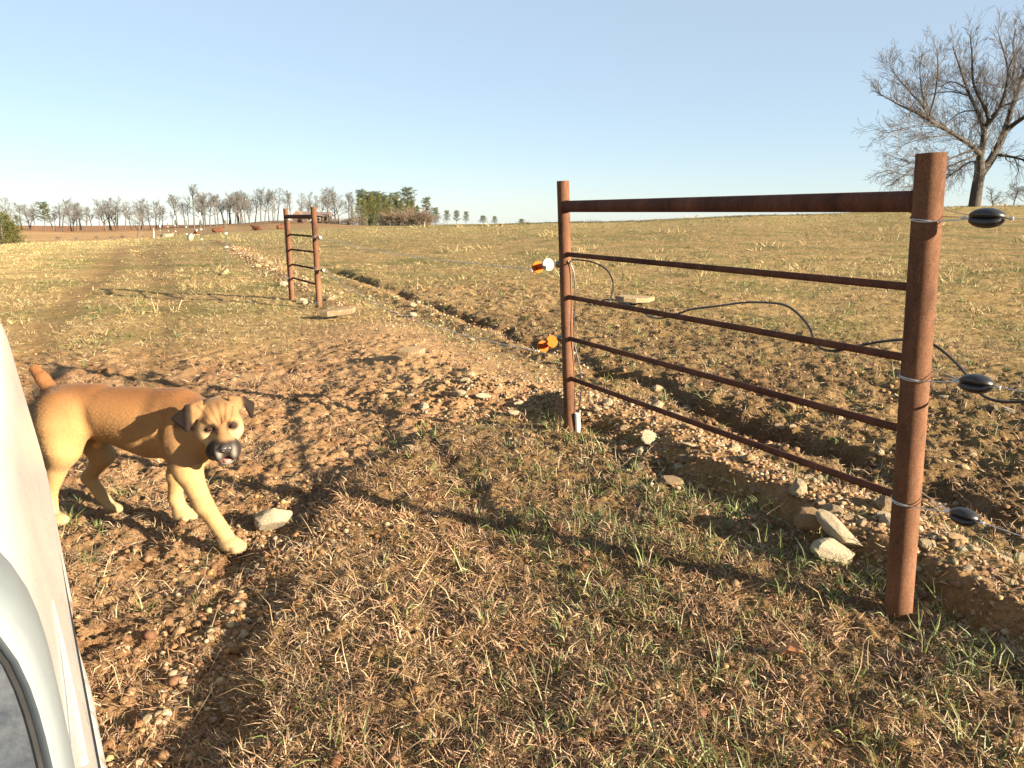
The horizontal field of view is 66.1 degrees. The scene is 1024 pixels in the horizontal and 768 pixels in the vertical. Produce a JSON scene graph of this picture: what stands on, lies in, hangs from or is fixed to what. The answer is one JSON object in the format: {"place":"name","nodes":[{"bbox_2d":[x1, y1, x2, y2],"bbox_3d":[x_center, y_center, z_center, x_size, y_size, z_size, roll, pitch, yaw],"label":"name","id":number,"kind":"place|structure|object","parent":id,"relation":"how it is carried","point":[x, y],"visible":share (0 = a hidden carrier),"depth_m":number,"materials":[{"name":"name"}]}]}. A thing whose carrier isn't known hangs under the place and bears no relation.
{"place":"outdoors","nodes":[
{"label":"outdoors","id":0,"kind":"place"},
{"bbox_2d":[254,508,292,530],"bbox_3d":[-1.083,0.609,3.574,0.172,0.118,0.123,-19,28,-25],"label":"stone","id":1,"kind":"object","parent":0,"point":[271,519],"visible":1,"depth_m":3.53,"materials":[{"name":"stone"}]},
{"bbox_2d":[0,205,1023,767],"bbox_3d":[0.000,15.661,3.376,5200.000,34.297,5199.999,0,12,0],"label":"ground","id":2,"kind":"structure","parent":0,"point":[104,267],"depth_m":5.30,"materials":[{"name":"soil"}]},
{"bbox_2d":[0,197,11,214],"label":"bare tree","id":3,"kind":"object","parent":2,"relation":"on","point":[1,206],"visible":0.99,"depth_m":297.82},
{"bbox_2d":[0,222,28,243],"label":"evergreen bush","id":4,"kind":"object","parent":2,"relation":"on","point":[17,239],"visible":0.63,"depth_m":61.76,"materials":[{"name":"green plant"}]},
{"bbox_2d":[0,210,29,243],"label":"evergreen bush","id":5,"kind":"object","parent":2,"relation":"on","point":[2,234],"visible":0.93,"depth_m":60.88,"materials":[{"name":"green plant"}]},
{"bbox_2d":[16,200,37,229],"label":"bare tree","id":6,"kind":"object","parent":2,"relation":"on","point":[35,203],"visible":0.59,"depth_m":308.43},
{"bbox_2d":[35,201,54,230],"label":"pine tree","id":7,"kind":"object","parent":2,"relation":"on","point":[44,206],"visible":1,"depth_m":278.31,"materials":[{"name":"plant"}]},
{"bbox_2d":[0,323,106,767],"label":"parked car","id":8,"kind":"object","parent":2,"relation":"on","point":[48,718],"visible":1,"depth_m":1.02,"materials":[{"name":"white paint"}]},
{"bbox_2d":[54,198,72,230],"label":"bare tree","id":9,"kind":"object","parent":2,"relation":"on","point":[63,204],"visible":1,"depth_m":283.25,"materials":[{"name":"plant"}]},
{"bbox_2d":[65,202,84,230],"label":"bare tree","id":10,"kind":"object","parent":2,"relation":"on","point":[76,209],"visible":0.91,"depth_m":295.08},
{"bbox_2d":[79,206,91,230],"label":"bare tree","id":11,"kind":"object","parent":2,"relation":"on","point":[86,213],"visible":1,"depth_m":277.92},
{"bbox_2d":[92,197,111,230],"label":"bare tree","id":12,"kind":"object","parent":2,"relation":"on","point":[97,204],"visible":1,"depth_m":280.82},
{"bbox_2d":[100,196,114,229],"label":"bare tree","id":13,"kind":"object","parent":2,"relation":"on","point":[107,207],"visible":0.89,"depth_m":293.75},
{"bbox_2d":[106,202,119,229],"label":"bare tree","id":14,"kind":"object","parent":2,"relation":"on","point":[111,211],"visible":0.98,"depth_m":288.67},
{"bbox_2d":[107,196,124,225],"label":"bare tree","id":15,"kind":"object","parent":2,"relation":"on","point":[116,203],"visible":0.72,"depth_m":295.45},
{"bbox_2d":[117,200,131,229],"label":"bare tree","id":16,"kind":"object","parent":2,"relation":"on","point":[125,213],"visible":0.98,"depth_m":277.68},
{"bbox_2d":[125,197,149,238],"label":"bare tree","id":17,"kind":"object","parent":2,"relation":"on","point":[138,218],"visible":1,"depth_m":115.31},
{"bbox_2d":[130,200,151,229],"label":"bare tree","id":18,"kind":"object","parent":2,"relation":"on","point":[142,213],"visible":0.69,"depth_m":283.74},
{"bbox_2d":[28,363,254,554],"bbox_3d":[-1.663,0.302,3.533,1.236,0.730,0.380,4,13,17],"label":"dog","id":19,"kind":"object","parent":2,"relation":"on","point":[187,435],"visible":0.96,"depth_m":3.43},
{"bbox_2d":[141,712,151,722],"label":"stone","id":20,"kind":"object","parent":2,"relation":"on","point":[146,717],"visible":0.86,"depth_m":2.24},
{"bbox_2d":[148,198,167,228],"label":"bare tree","id":21,"kind":"object","parent":2,"relation":"on","point":[156,205],"visible":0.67,"depth_m":296.96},
{"bbox_2d":[165,194,184,226],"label":"bare tree","id":22,"kind":"object","parent":2,"relation":"on","point":[173,206],"visible":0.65,"depth_m":284.07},
{"bbox_2d":[169,195,181,227],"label":"bare tree","id":23,"kind":"object","parent":2,"relation":"on","point":[173,199],"visible":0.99,"depth_m":259.21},
{"bbox_2d":[180,184,201,228],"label":"bare tree","id":24,"kind":"object","parent":2,"relation":"on","point":[192,189],"visible":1,"depth_m":228.78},
{"bbox_2d":[197,191,209,225],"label":"bare tree","id":25,"kind":"object","parent":2,"relation":"on","point":[203,194],"visible":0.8,"depth_m":275.24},
{"bbox_2d":[207,192,220,226],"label":"bare tree","id":26,"kind":"object","parent":2,"relation":"on","point":[213,199],"visible":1,"depth_m":234.46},
{"bbox_2d":[224,211,228,266],"bbox_3d":[-7.781,-3.802,21.473,0.109,1.801,0.084,0,12,0],"label":"line post","id":27,"kind":"object","parent":2,"relation":"on","point":[225,218],"visible":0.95,"depth_m":21.43,"materials":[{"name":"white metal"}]},
{"bbox_2d":[221,703,232,713],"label":"stone","id":28,"kind":"object","parent":2,"relation":"on","point":[225,709],"visible":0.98,"depth_m":2.30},
{"bbox_2d":[224,191,242,223],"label":"bare tree","id":29,"kind":"object","parent":2,"relation":"on","point":[232,202],"visible":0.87,"depth_m":257.13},
{"bbox_2d":[233,190,252,224],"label":"bare tree","id":30,"kind":"object","parent":2,"relation":"on","point":[239,203],"visible":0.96,"depth_m":242.11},
{"bbox_2d":[239,191,257,223],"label":"bare tree","id":31,"kind":"object","parent":2,"relation":"on","point":[247,205],"visible":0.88,"depth_m":249.56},
{"bbox_2d":[252,187,269,222],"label":"bare tree","id":32,"kind":"object","parent":2,"relation":"on","point":[260,202],"visible":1,"depth_m":251.65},
{"bbox_2d":[258,189,273,221],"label":"bare tree","id":33,"kind":"object","parent":2,"relation":"on","point":[267,200],"visible":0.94,"depth_m":253.00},
{"bbox_2d":[270,187,284,220],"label":"bare tree","id":34,"kind":"object","parent":2,"relation":"on","point":[279,197],"visible":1,"depth_m":250.46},
{"bbox_2d":[285,219,293,300],"bbox_3d":[-3.627,-1.935,12.871,0.080,1.494,0.080,0,12,0],"label":"pipe post","id":35,"kind":"object","parent":2,"relation":"on","point":[289,260],"visible":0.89,"depth_m":12.82,"materials":[{"name":"metal"}]},
{"bbox_2d":[283,207,321,307],"bbox_3d":[-3.290,-1.861,12.353,0.098,1.782,1.603,-7,14,-30],"label":"pipe fence","id":36,"kind":"object","parent":2,"relation":"on","point":[315,251],"visible":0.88,"depth_m":11.75,"materials":[{"name":"metal"}]},
{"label":"hook insulator","id":37,"kind":"object","parent":36,"relation":"attached to","visible":0},
{"bbox_2d":[323,238,529,268],"bbox_3d":[-1.334,-1.425,8.339,0.012,0.068,7.090,-5,13,-24],"label":"gate wire","id":38,"kind":"object","parent":37,"relation":"attached to","point":[438,259],"visible":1,"depth_m":6.75,"materials":[{"name":"metal"}]},
{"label":"hook insulator","id":39,"kind":"object","parent":36,"relation":"attached to","visible":0},
{"bbox_2d":[324,270,535,350],"bbox_3d":[-1.303,-0.890,8.455,0.012,0.215,7.096,-5,13,-24],"label":"gate wire","id":40,"kind":"object","parent":39,"relation":"attached to","point":[437,327],"visible":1,"depth_m":6.86,"materials":[{"name":"metal"}]},
{"bbox_2d":[292,211,333,222],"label":"house","id":41,"kind":"structure","parent":2,"relation":"on","point":[321,217],"depth_m":236.89,"materials":[{"name":"metal"}]},
{"bbox_2d":[318,186,333,221],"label":"bare tree","id":42,"kind":"object","parent":2,"relation":"on","point":[328,200],"visible":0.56,"depth_m":222.77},
{"bbox_2d":[319,188,337,223],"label":"bare tree","id":43,"kind":"object","parent":2,"relation":"on","point":[325,197],"visible":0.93,"depth_m":216.35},
{"bbox_2d":[320,307,354,316],"bbox_3d":[-2.339,-0.969,10.586,0.470,0.086,0.181,-7,16,-13],"label":"stone slab","id":44,"kind":"object","parent":2,"relation":"on","point":[336,311],"depth_m":10.52,"materials":[{"name":"stone"}]},
{"bbox_2d":[328,188,350,224],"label":"bare tree","id":45,"kind":"object","parent":2,"relation":"on","point":[334,203],"visible":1,"depth_m":210.16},
{"bbox_2d":[342,194,363,217],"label":"bare tree","id":46,"kind":"object","parent":2,"relation":"on","point":[357,208],"visible":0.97,"depth_m":217.07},
{"bbox_2d":[346,214,367,225],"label":"thicket shrub","id":47,"kind":"object","parent":2,"relation":"on","point":[359,220],"visible":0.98,"depth_m":213.22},
{"bbox_2d":[354,196,363,224],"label":"pine tree","id":48,"kind":"object","parent":2,"relation":"on","point":[358,200],"visible":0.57,"depth_m":227.74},
{"bbox_2d":[350,188,368,212],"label":"pine tree","id":49,"kind":"object","parent":2,"relation":"on","point":[360,193],"visible":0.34,"depth_m":258.79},
{"bbox_2d":[359,193,369,225],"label":"pine tree","id":50,"kind":"object","parent":2,"relation":"on","point":[363,208],"visible":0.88,"depth_m":223.77,"materials":[{"name":"plant"}]},
{"bbox_2d":[365,191,374,225],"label":"pine tree","id":51,"kind":"object","parent":2,"relation":"on","point":[370,198],"visible":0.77,"depth_m":234.21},
{"bbox_2d":[364,191,383,225],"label":"pine tree","id":52,"kind":"object","parent":2,"relation":"on","point":[373,195],"visible":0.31,"depth_m":244.62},
{"bbox_2d":[370,197,379,225],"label":"pine tree","id":53,"kind":"object","parent":2,"relation":"on","point":[374,209],"visible":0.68,"depth_m":231.61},
{"bbox_2d":[374,193,383,225],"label":"pine tree","id":54,"kind":"object","parent":2,"relation":"on","point":[378,205],"visible":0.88,"depth_m":226.44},
{"bbox_2d":[386,194,394,223],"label":"pine tree","id":55,"kind":"object","parent":2,"relation":"on","point":[390,203],"visible":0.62,"depth_m":222.73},
{"bbox_2d":[376,208,407,225],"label":"thicket shrub","id":56,"kind":"object","parent":2,"relation":"on","point":[386,220],"visible":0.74,"depth_m":213.18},
{"bbox_2d":[380,206,409,225],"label":"thicket shrub","id":57,"kind":"object","parent":2,"relation":"on","point":[393,219],"visible":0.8,"depth_m":211.58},
{"bbox_2d":[379,205,416,225],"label":"thicket shrub","id":58,"kind":"object","parent":2,"relation":"on","point":[400,216],"visible":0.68,"depth_m":212.06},
{"bbox_2d":[388,207,422,225],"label":"thicket shrub","id":59,"kind":"object","parent":2,"relation":"on","point":[392,213],"visible":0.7,"depth_m":212.09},
{"bbox_2d":[398,187,420,210],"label":"pine tree","id":60,"kind":"object","parent":2,"relation":"on","point":[406,190],"visible":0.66,"depth_m":260.37,"materials":[{"name":"plant"}]},
{"bbox_2d":[397,347,425,357],"bbox_3d":[-0.924,-0.297,7.239,0.264,0.062,0.128,-1,32,-17],"label":"stone slab","id":61,"kind":"object","parent":2,"relation":"on","point":[407,352],"depth_m":7.20,"materials":[{"name":"stone"}]},
{"bbox_2d":[399,207,424,225],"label":"thicket shrub","id":62,"kind":"object","parent":2,"relation":"on","point":[408,220],"visible":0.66,"depth_m":212.08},
{"bbox_2d":[407,206,434,224],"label":"thicket shrub","id":63,"kind":"object","parent":2,"relation":"on","point":[420,215],"visible":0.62,"depth_m":212.34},
{"bbox_2d":[418,402,429,409],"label":"stone","id":64,"kind":"object","parent":2,"relation":"on","point":[423,405],"visible":1,"depth_m":5.64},
{"bbox_2d":[420,196,431,224],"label":"pine tree","id":65,"kind":"object","parent":2,"relation":"on","point":[426,202],"visible":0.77,"depth_m":262.54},
{"bbox_2d":[411,206,443,224],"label":"thicket shrub","id":66,"kind":"object","parent":2,"relation":"on","point":[426,217],"visible":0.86,"depth_m":211.91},
{"bbox_2d":[452,390,465,396],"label":"stone","id":67,"kind":"object","parent":2,"relation":"on","point":[457,393],"visible":1,"depth_m":5.71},
{"bbox_2d":[0,205,1023,361],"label":"pasture grass","id":68,"kind":"structure","parent":2,"relation":"on","point":[423,238],"depth_m":21.16,"materials":[{"name":"plant"}]},
{"bbox_2d":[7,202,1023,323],"bbox_3d":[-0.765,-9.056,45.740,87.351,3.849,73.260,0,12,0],"label":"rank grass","id":69,"kind":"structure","parent":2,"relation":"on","point":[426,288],"depth_m":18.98,"materials":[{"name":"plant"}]},
{"bbox_2d":[14,279,1022,767],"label":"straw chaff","id":70,"kind":"object","parent":2,"relation":"on","point":[326,499],"visible":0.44,"depth_m":4.06,"materials":[{"name":"beige plant"}]},
{"bbox_2d":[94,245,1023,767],"bbox_3d":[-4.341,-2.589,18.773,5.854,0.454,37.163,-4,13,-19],"label":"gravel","id":71,"kind":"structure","parent":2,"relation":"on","point":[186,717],"depth_m":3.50,"materials":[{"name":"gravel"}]},
{"bbox_2d":[615,295,654,302],"bbox_3d":[1.854,-1.281,11.791,0.621,0.082,0.437,1,13,-12],"label":"stone slab","id":72,"kind":"object","parent":2,"relation":"on","point":[635,298],"depth_m":11.65,"materials":[{"name":"stone"}]},
{"bbox_2d":[640,429,657,444],"bbox_3d":[0.804,0.314,4.569,0.143,0.106,0.057,7,-30,-24],"label":"stone","id":73,"kind":"object","parent":2,"relation":"on","point":[647,436],"visible":0.89,"depth_m":4.54,"materials":[{"name":"stone"}]},
{"bbox_2d":[651,400,663,407],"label":"stone","id":74,"kind":"object","parent":2,"relation":"on","point":[658,403],"visible":0.54,"depth_m":5.24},
{"bbox_2d":[657,475,683,484],"bbox_3d":[0.803,0.493,3.992,0.133,0.046,0.088,7,18,4],"label":"stone","id":75,"kind":"object","parent":2,"relation":"on","point":[670,480],"visible":0.93,"depth_m":3.97,"materials":[{"name":"stone"}]},
{"bbox_2d":[675,453,688,463],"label":"stone","id":76,"kind":"object","parent":2,"relation":"on","point":[682,458],"visible":0.89,"depth_m":4.20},
{"bbox_2d":[728,443,740,451],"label":"stone","id":77,"kind":"object","parent":2,"relation":"on","point":[734,446],"visible":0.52,"depth_m":4.40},
{"bbox_2d":[742,454,755,462],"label":"stone","id":78,"kind":"object","parent":2,"relation":"on","point":[747,458],"visible":0.91,"depth_m":4.03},
{"bbox_2d":[557,152,947,622],"bbox_3d":[0.822,-0.023,3.701,0.152,1.901,2.607,-5,13,-22],"label":"pipe fence","id":79,"kind":"object","parent":2,"relation":"on","point":[923,199],"visible":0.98,"depth_m":2.66,"materials":[{"name":"metal"}]},
{"bbox_2d":[530,258,553,273],"bbox_3d":[0.177,-0.760,5.051,0.081,0.104,0.249,-6,14,-26],"label":"electric fence insulator","id":80,"kind":"object","parent":79,"relation":"attached to","point":[546,264],"visible":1,"depth_m":4.96,"materials":[{"name":"orange plastic"}]},
{"bbox_2d":[537,335,557,351],"bbox_3d":[0.216,-0.263,5.153,0.081,0.139,0.243,-5,13,-22],"label":"electric fence insulator","id":81,"kind":"object","parent":79,"relation":"attached to","point":[551,341],"visible":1,"depth_m":5.06,"materials":[{"name":"orange plastic"}]},
{"bbox_2d":[567,261,581,412],"bbox_3d":[0.380,-0.267,4.791,0.103,0.963,0.008,0,12,0],"label":"cable","id":82,"kind":"object","parent":79,"relation":"hanging from","point":[573,336],"visible":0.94,"depth_m":4.78,"materials":[{"name":"black plastic"}]},
{"bbox_2d":[575,412,579,431],"bbox_3d":[0.411,0.338,4.932,0.033,0.332,0.056,7,14,28],"label":"conduit","id":83,"kind":"object","parent":79,"relation":"attached to","point":[577,421],"visible":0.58,"depth_m":4.89,"materials":[{"name":"grey plastic"}]},
{"bbox_2d":[571,259,1023,403],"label":"cable","id":84,"kind":"object","parent":79,"relation":"hanging from","point":[954,361],"visible":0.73,"depth_m":3.05,"materials":[{"name":"black plastic"}]},
{"bbox_2d":[891,492,949,513],"bbox_3d":[1.356,0.385,2.554,0.094,0.041,0.244,-10,16,-38],"label":"wire loop","id":85,"kind":"object","parent":79,"relation":"attached to","point":[894,501],"visible":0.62,"depth_m":2.55,"materials":[{"name":"metal"}]},
{"bbox_2d":[944,507,984,525],"bbox_3d":[1.401,0.411,2.437,0.057,0.053,0.125,-6,14,-26],"label":"strain insulator","id":86,"kind":"object","parent":85,"relation":"attached to","point":[962,516],"visible":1,"depth_m":2.42,"materials":[{"name":"ceramic"}]},
{"bbox_2d":[899,367,958,382],"bbox_3d":[1.345,-0.024,2.469,0.094,0.041,0.244,-11,17,-42],"label":"wire loop","id":87,"kind":"object","parent":79,"relation":"attached to","point":[933,375],"visible":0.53,"depth_m":2.47,"materials":[{"name":"metal"}]},
{"bbox_2d":[910,209,968,222],"bbox_3d":[1.333,-0.507,2.372,0.094,0.041,0.244,-14,19,-49],"label":"wire loop","id":88,"kind":"object","parent":79,"relation":"attached to","point":[943,216],"visible":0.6,"depth_m":2.38,"materials":[{"name":"metal"}]},
{"bbox_2d":[783,402,795,411],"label":"stone","id":89,"kind":"object","parent":2,"relation":"on","point":[789,405],"visible":0.95,"depth_m":5.70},
{"bbox_2d":[788,478,806,496],"bbox_3d":[1.304,0.470,3.598,0.083,0.048,0.119,-1,29,28],"label":"stone","id":90,"kind":"object","parent":2,"relation":"on","point":[798,487],"visible":1,"depth_m":3.57,"materials":[{"name":"stone"}]},
{"bbox_2d":[792,543,810,553],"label":"stone","id":91,"kind":"object","parent":2,"relation":"on","point":[806,549],"visible":0.64,"depth_m":3.17,"materials":[{"name":"stone"}]},
{"bbox_2d":[794,507,821,531],"bbox_3d":[1.241,0.566,3.278,0.119,0.096,0.159,8,14,32],"label":"stone","id":92,"kind":"object","parent":2,"relation":"on","point":[805,519],"visible":0.69,"depth_m":3.23,"materials":[{"name":"stone"}]},
{"bbox_2d":[814,498,825,505],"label":"stone","id":93,"kind":"object","parent":2,"relation":"on","point":[819,501],"visible":0.98,"depth_m":3.46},
{"bbox_2d":[810,538,854,563],"bbox_3d":[1.251,0.646,3.071,0.171,0.088,0.112,3,12,12],"label":"stone","id":94,"kind":"object","parent":2,"relation":"on","point":[828,548],"visible":0.96,"depth_m":3.03,"materials":[{"name":"stone"}]},
{"bbox_2d":[821,503,843,512],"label":"stone","id":95,"kind":"object","parent":2,"relation":"on","point":[831,508],"visible":0.65,"depth_m":3.34,"materials":[{"name":"stone"}]},
{"bbox_2d":[816,509,862,546],"bbox_3d":[1.295,0.584,3.138,0.077,0.061,0.221,-24,47,-18],"label":"stone","id":96,"kind":"object","parent":2,"relation":"on","point":[832,525],"visible":0.97,"depth_m":3.12,"materials":[{"name":"stone"}]},
{"bbox_2d":[842,513,855,521],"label":"stone","id":97,"kind":"object","parent":2,"relation":"on","point":[849,516],"visible":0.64,"depth_m":3.24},
{"bbox_2d":[873,495,891,510],"bbox_3d":[1.622,0.521,3.422,0.100,0.079,0.102,-14,15,-1],"label":"stone","id":98,"kind":"object","parent":2,"relation":"on","point":[883,503],"visible":0.62,"depth_m":3.38,"materials":[{"name":"stone"}]},
{"bbox_2d":[879,513,890,527],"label":"stone","id":99,"kind":"object","parent":2,"relation":"on","point":[884,518],"visible":0.41,"depth_m":3.22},
{"bbox_2d":[918,538,935,550],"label":"stone","id":100,"kind":"object","parent":2,"relation":"on","point":[924,543],"visible":0.94,"depth_m":2.96,"materials":[{"name":"stone"}]},
{"bbox_2d":[851,0,1023,206],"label":"bare tree","id":101,"kind":"object","parent":2,"relation":"on","point":[982,166],"visible":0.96,"depth_m":56.59,"materials":[{"name":"grey plant"}]},
{"bbox_2d":[946,532,967,542],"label":"stone","id":102,"kind":"object","parent":2,"relation":"on","point":[950,536],"visible":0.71,"depth_m":3.05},
{"bbox_2d":[980,404,997,411],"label":"stone","id":103,"kind":"object","parent":2,"relation":"on","point":[990,407],"visible":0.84,"depth_m":5.67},
{"bbox_2d":[984,187,1006,205],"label":"bare tree","id":104,"kind":"object","parent":2,"relation":"on","point":[994,199],"visible":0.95,"depth_m":132.44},
{"bbox_2d":[1000,576,1018,586],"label":"stone","id":105,"kind":"object","parent":2,"relation":"on","point":[1005,580],"visible":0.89,"depth_m":2.69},
{"bbox_2d":[1005,184,1023,204],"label":"bare tree","id":106,"kind":"object","parent":2,"relation":"on","point":[1016,191],"visible":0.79,"depth_m":130.39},
{"bbox_2d":[1012,552,1023,564],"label":"stone","id":107,"kind":"object","parent":2,"relation":"on","point":[1021,556],"visible":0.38,"depth_m":3.08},
{"bbox_2d":[0,253,1023,767],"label":"dry grass","id":108,"kind":"structure","parent":0,"point":[374,761],"depth_m":2.66,"materials":[{"name":"plant"}]},
{"bbox_2d":[767,641,805,656],"bbox_3d":[0.831,0.806,2.389,0.134,0.029,0.052,-22,19,52],"label":"fallen leaf","id":109,"kind":"object","parent":108,"relation":"on","point":[793,647],"visible":0.95,"depth_m":2.37,"materials":[{"name":"brown plant"}]},
{"bbox_2d":[0,0,1023,225],"label":"sky","id":110,"kind":"structure","parent":0,"point":[476,107],"materials":[{"name":"blue"}]},
{"bbox_2d":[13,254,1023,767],"bbox_3d":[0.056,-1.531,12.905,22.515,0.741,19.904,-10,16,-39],"label":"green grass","id":111,"kind":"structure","parent":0,"point":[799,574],"depth_m":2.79,"materials":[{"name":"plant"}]},
{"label":"fence wire","id":112,"kind":"object","parent":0,"visible":0},
{"bbox_2d":[961,208,1013,227],"bbox_3d":[1.382,-0.483,2.290,0.063,0.059,0.139,-10,15,-38],"label":"strain insulator","id":113,"kind":"object","parent":112,"relation":"attached to","point":[986,218],"visible":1,"depth_m":2.27,"materials":[{"name":"ceramic"}]},
{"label":"fence wire","id":114,"kind":"object","parent":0,"visible":0},
{"bbox_2d":[952,374,1000,393],"bbox_3d":[1.394,-0.001,2.363,0.063,0.059,0.139,-7,14,-31],"label":"strain insulator","id":115,"kind":"object","parent":114,"relation":"attached to","point":[976,383],"visible":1,"depth_m":2.34,"materials":[{"name":"ceramic"}]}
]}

